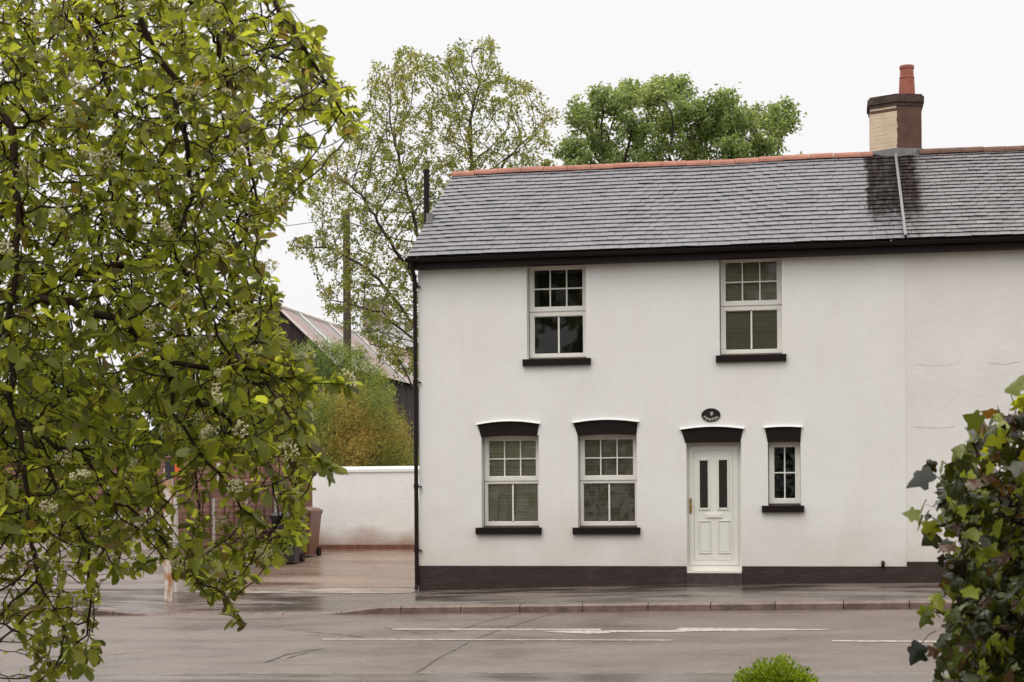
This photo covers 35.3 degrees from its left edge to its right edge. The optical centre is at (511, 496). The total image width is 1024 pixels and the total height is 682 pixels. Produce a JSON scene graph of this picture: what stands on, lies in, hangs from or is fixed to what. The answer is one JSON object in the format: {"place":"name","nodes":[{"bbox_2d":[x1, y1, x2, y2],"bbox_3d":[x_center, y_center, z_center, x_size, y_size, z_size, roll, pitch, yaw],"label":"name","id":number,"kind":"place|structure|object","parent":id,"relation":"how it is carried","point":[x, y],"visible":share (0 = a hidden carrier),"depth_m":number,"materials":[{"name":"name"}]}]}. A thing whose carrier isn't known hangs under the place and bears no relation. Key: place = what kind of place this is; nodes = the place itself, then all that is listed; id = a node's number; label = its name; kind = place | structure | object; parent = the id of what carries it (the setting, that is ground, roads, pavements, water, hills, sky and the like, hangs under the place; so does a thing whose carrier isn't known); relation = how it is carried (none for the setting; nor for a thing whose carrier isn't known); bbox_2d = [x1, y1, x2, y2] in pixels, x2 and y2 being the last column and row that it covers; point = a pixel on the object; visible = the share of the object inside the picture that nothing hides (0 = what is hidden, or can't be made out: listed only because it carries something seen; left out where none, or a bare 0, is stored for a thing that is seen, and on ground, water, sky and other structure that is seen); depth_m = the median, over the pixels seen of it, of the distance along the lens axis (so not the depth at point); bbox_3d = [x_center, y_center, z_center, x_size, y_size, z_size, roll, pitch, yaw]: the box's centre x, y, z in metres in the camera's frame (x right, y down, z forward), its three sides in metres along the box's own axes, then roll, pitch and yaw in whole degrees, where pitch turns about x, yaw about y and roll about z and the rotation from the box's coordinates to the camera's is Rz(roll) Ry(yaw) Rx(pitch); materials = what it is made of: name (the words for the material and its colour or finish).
{"place":"outdoors","nodes":[
{"label":"outdoors","id":0,"kind":"place"},
{"bbox_2d":[0,521,254,589],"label":"side yard","id":1,"kind":"structure","parent":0,"point":[154,581],"depth_m":31.54,"materials":[{"name":"grey concrete"}]},
{"bbox_2d":[239,333,400,452],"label":"green bush","id":2,"kind":"object","parent":1,"relation":"on","point":[336,354],"visible":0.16,"depth_m":43.42,"materials":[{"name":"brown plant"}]},
{"bbox_2d":[205,549,414,586],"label":"driveway","id":3,"kind":"structure","parent":0,"point":[361,568],"depth_m":31.31,"materials":[{"name":"brown concrete"}]},
{"bbox_2d":[269,512,305,561],"bbox_3d":[-4.580,0.841,33.000,0.584,1.055,0.746,0,0,8],"label":"wheelie bin","id":4,"kind":"object","parent":3,"relation":"on","point":[298,555],"visible":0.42,"depth_m":32.72,"materials":[{"name":"plastic"}]},
{"bbox_2d":[302,507,322,555],"bbox_3d":[-4.425,0.754,34.394,0.612,1.055,0.765,0,0,11],"label":"wheelie bin","id":5,"kind":"object","parent":3,"relation":"on","point":[314,517],"visible":0.47,"depth_m":34.26,"materials":[{"name":"plastic"}]},
{"bbox_2d":[18,587,909,611],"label":"ground","id":6,"kind":"structure","parent":0,"point":[313,587],"depth_m":29.31,"materials":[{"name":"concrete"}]},
{"bbox_2d":[0,348,138,459],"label":"dark bush","id":7,"kind":"object","parent":6,"relation":"on","point":[58,384],"visible":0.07,"depth_m":52.98,"materials":[{"name":"green plant"}]},
{"bbox_2d":[0,460,220,520],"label":"panel fence","id":8,"kind":"object","parent":6,"relation":"on","point":[108,487],"visible":0.02,"depth_m":47.19,"materials":[{"name":"wood"}]},
{"bbox_2d":[0,0,370,681],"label":"flowering tree","id":9,"kind":"object","parent":6,"relation":"on","point":[166,356],"visible":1,"depth_m":6.32,"materials":[{"name":"green plant"}]},
{"bbox_2d":[148,369,258,455],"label":"hedge bush","id":10,"kind":"object","parent":6,"relation":"on","point":[156,428],"visible":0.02,"depth_m":50.70,"materials":[{"name":"green plant"}]},
{"bbox_2d":[173,475,301,591],"bbox_3d":[-5.289,0.678,31.851,0.100,2.370,7.502,0,0,10],"label":"panel fence","id":11,"kind":"object","parent":6,"relation":"on","point":[211,506],"visible":0.17,"depth_m":30.39,"materials":[{"name":"wood"}]},
{"bbox_2d":[149,454,418,528],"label":"panel fence","id":12,"kind":"object","parent":6,"relation":"on","point":[235,476],"visible":0.02,"depth_m":42.19,"materials":[{"name":"wood"}]},
{"bbox_2d":[224,304,418,452],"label":"barn","id":13,"kind":"structure","parent":6,"relation":"on","point":[301,325],"depth_m":63.81,"materials":[{"name":"metal"}]},
{"bbox_2d":[341,212,351,427],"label":"telegraph pole","id":14,"kind":"object","parent":6,"relation":"on","point":[346,336],"visible":0.27,"depth_m":44.91,"materials":[{"name":"wood"}]},
{"bbox_2d":[20,218,337,240],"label":"overhead wire","id":15,"kind":"object","parent":14,"relation":"attached to","point":[271,227],"visible":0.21,"depth_m":44.09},
{"bbox_2d":[306,368,418,466],"bbox_3d":[-3.632,-0.980,38.762,3.637,4.113,4.429,0,0,-3],"label":"golden conifer","id":16,"kind":"object","parent":6,"relation":"on","point":[372,407],"visible":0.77,"depth_m":37.62,"materials":[{"name":"green plant"}]},
{"bbox_2d":[312,466,419,548],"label":"garden wall","id":17,"kind":"structure","parent":6,"relation":"on","point":[366,507],"depth_m":35.77,"materials":[{"name":"white paint"}]},
{"bbox_2d":[362,298,418,362],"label":"house","id":18,"kind":"structure","parent":6,"relation":"on","point":[409,343],"depth_m":79.93,"materials":[{"name":"white paint"}]},
{"bbox_2d":[286,35,559,395],"bbox_3d":[-2.185,-5.506,39.997,7.064,13.062,5.544,0,0,-1],"label":"thin tree","id":19,"kind":"object","parent":6,"relation":"on","point":[369,165],"visible":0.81,"depth_m":39.17,"materials":[{"name":"green plant"}]},
{"bbox_2d":[0,671,944,673],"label":"kerb","id":20,"kind":"structure","parent":6,"relation":"on","point":[482,672],"depth_m":14.37,"materials":[{"name":"concrete"}]},
{"bbox_2d":[0,600,956,615],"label":"kerb","id":21,"kind":"structure","parent":6,"relation":"on","point":[669,606],"depth_m":23.28,"materials":[{"name":"concrete"}]},
{"bbox_2d":[405,64,923,590],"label":"cottage","id":22,"kind":"structure","parent":6,"relation":"on","point":[595,340],"depth_m":27.20,"materials":[{"name":"white paint"}]},
{"bbox_2d":[475,420,541,533],"bbox_3d":[-0.037,-0.335,27.631,1.142,1.961,0.358,0,0,11],"label":"window","id":23,"kind":"structure","parent":22,"relation":"in","point":[496,433],"depth_m":27.75,"materials":[{"name":"white plastic"}]},
{"bbox_2d":[522,265,590,365],"bbox_3d":[0.786,-3.091,27.504,1.166,1.734,0.430,0,0,11],"label":"window","id":24,"kind":"structure","parent":22,"relation":"in","point":[536,312],"depth_m":27.57,"materials":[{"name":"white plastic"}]},
{"bbox_2d":[572,418,639,533],"bbox_3d":[1.612,-0.344,27.310,1.148,1.964,0.358,0,0,11],"label":"window","id":25,"kind":"structure","parent":22,"relation":"in","point":[591,433],"depth_m":27.43,"materials":[{"name":"white plastic"}]},
{"bbox_2d":[702,408,719,421],"bbox_3d":[3.316,-1.357,26.849,0.314,0.226,0.019,0,0,11],"label":"house sign","id":26,"kind":"object","parent":22,"relation":"attached to","point":[710,414],"visible":1,"depth_m":26.84,"materials":[{"name":"black metal"}]},
{"bbox_2d":[689,445,738,564],"bbox_3d":[3.376,0.150,26.984,0.823,2.006,0.094,0,0,11],"label":"door leaf","id":27,"kind":"structure","parent":22,"relation":"in","point":[713,492],"depth_m":27.01,"materials":[{"name":"white plastic"}]},
{"bbox_2d":[716,258,785,362],"bbox_3d":[3.984,-3.117,26.844,1.156,1.765,0.358,0,0,11],"label":"window","id":28,"kind":"structure","parent":22,"relation":"in","point":[738,304],"depth_m":26.98,"materials":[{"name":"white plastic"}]},
{"bbox_2d":[762,425,803,511],"bbox_3d":[4.499,-0.461,26.745,0.687,1.446,0.355,0,0,11],"label":"window","id":29,"kind":"structure","parent":22,"relation":"in","point":[784,436],"depth_m":26.73,"materials":[{"name":"white plastic"}]},
{"bbox_2d":[547,71,806,165],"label":"leafy tree","id":30,"kind":"object","parent":6,"relation":"on","point":[720,121],"visible":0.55,"depth_m":48.99,"materials":[{"name":"green plant"}]},
{"bbox_2d":[732,652,819,681],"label":"lime shrub","id":31,"kind":"object","parent":6,"relation":"on","point":[780,669],"visible":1,"depth_m":8.92,"materials":[{"name":"green plant"}]},
{"bbox_2d":[894,145,1023,582],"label":"cottage","id":32,"kind":"structure","parent":6,"relation":"on","point":[962,210],"depth_m":26.17,"materials":[{"name":"white paint"}]},
{"bbox_2d":[902,374,1023,681],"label":"ivy","id":33,"kind":"object","parent":6,"relation":"on","point":[981,639],"visible":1,"depth_m":4.62,"materials":[{"name":"green plant"}]},
{"bbox_2d":[0,609,947,673],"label":"road","id":34,"kind":"structure","parent":0,"point":[187,643],"depth_m":18.53,"materials":[{"name":"grey asphalt"}]},
{"bbox_2d":[105,613,552,672],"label":"road cracks","id":35,"kind":"object","parent":34,"relation":"on","point":[402,630],"visible":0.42,"depth_m":18.04,"materials":[{"name":"black asphalt"}]},
{"bbox_2d":[393,629,600,629],"bbox_3d":[-0.219,1.684,20.436,2.829,0.046,0.220,0,0,17],"label":"road marking","id":36,"kind":"object","parent":34,"relation":"on","point":[496,629],"visible":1,"depth_m":20.37,"materials":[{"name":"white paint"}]},
{"bbox_2d":[322,639,935,641],"bbox_3d":[1.253,1.647,18.471,7.446,0.115,0.187,0,0,17],"label":"road marking","id":37,"kind":"object","parent":34,"relation":"on","point":[602,639],"visible":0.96,"depth_m":18.76,"materials":[{"name":"white paint"}]},
{"bbox_2d":[545,628,827,633],"bbox_3d":[2.106,1.630,19.682,3.419,0.052,0.663,0,0,4],"label":"road marking","id":38,"kind":"object","parent":34,"relation":"on","point":[676,630],"visible":1,"depth_m":19.63,"materials":[{"name":"white paint"}]},
{"bbox_2d":[0,673,948,681],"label":"pavement","id":39,"kind":"structure","parent":0,"point":[619,677],"depth_m":13.89,"materials":[{"name":"grey concrete"}]},
{"bbox_2d":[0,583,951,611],"bbox_3d":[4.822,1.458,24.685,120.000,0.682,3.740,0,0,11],"label":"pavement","id":40,"kind":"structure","parent":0,"point":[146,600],"depth_m":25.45,"materials":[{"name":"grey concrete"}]},
{"bbox_2d":[164,458,181,600],"bbox_3d":[-5.554,0.592,26.476,0.328,2.438,0.123,0,0,11],"label":"sign post","id":41,"kind":"object","parent":40,"relation":"on","point":[168,579],"visible":0.34,"depth_m":26.47,"materials":[{"name":"white paint"}]},
{"bbox_2d":[178,588,418,592],"bbox_3d":[-3.756,1.639,28.105,4.350,0.051,0.970,0,0,11],"label":"concrete apron","id":42,"kind":"object","parent":40,"relation":"on","point":[329,590],"visible":0.77,"depth_m":28.04,"materials":[{"name":"grey concrete"}]},
{"bbox_2d":[0,0,1023,447],"label":"sky","id":43,"kind":"structure","parent":0,"point":[830,57],"materials":[{"name":"white"}]}
]}

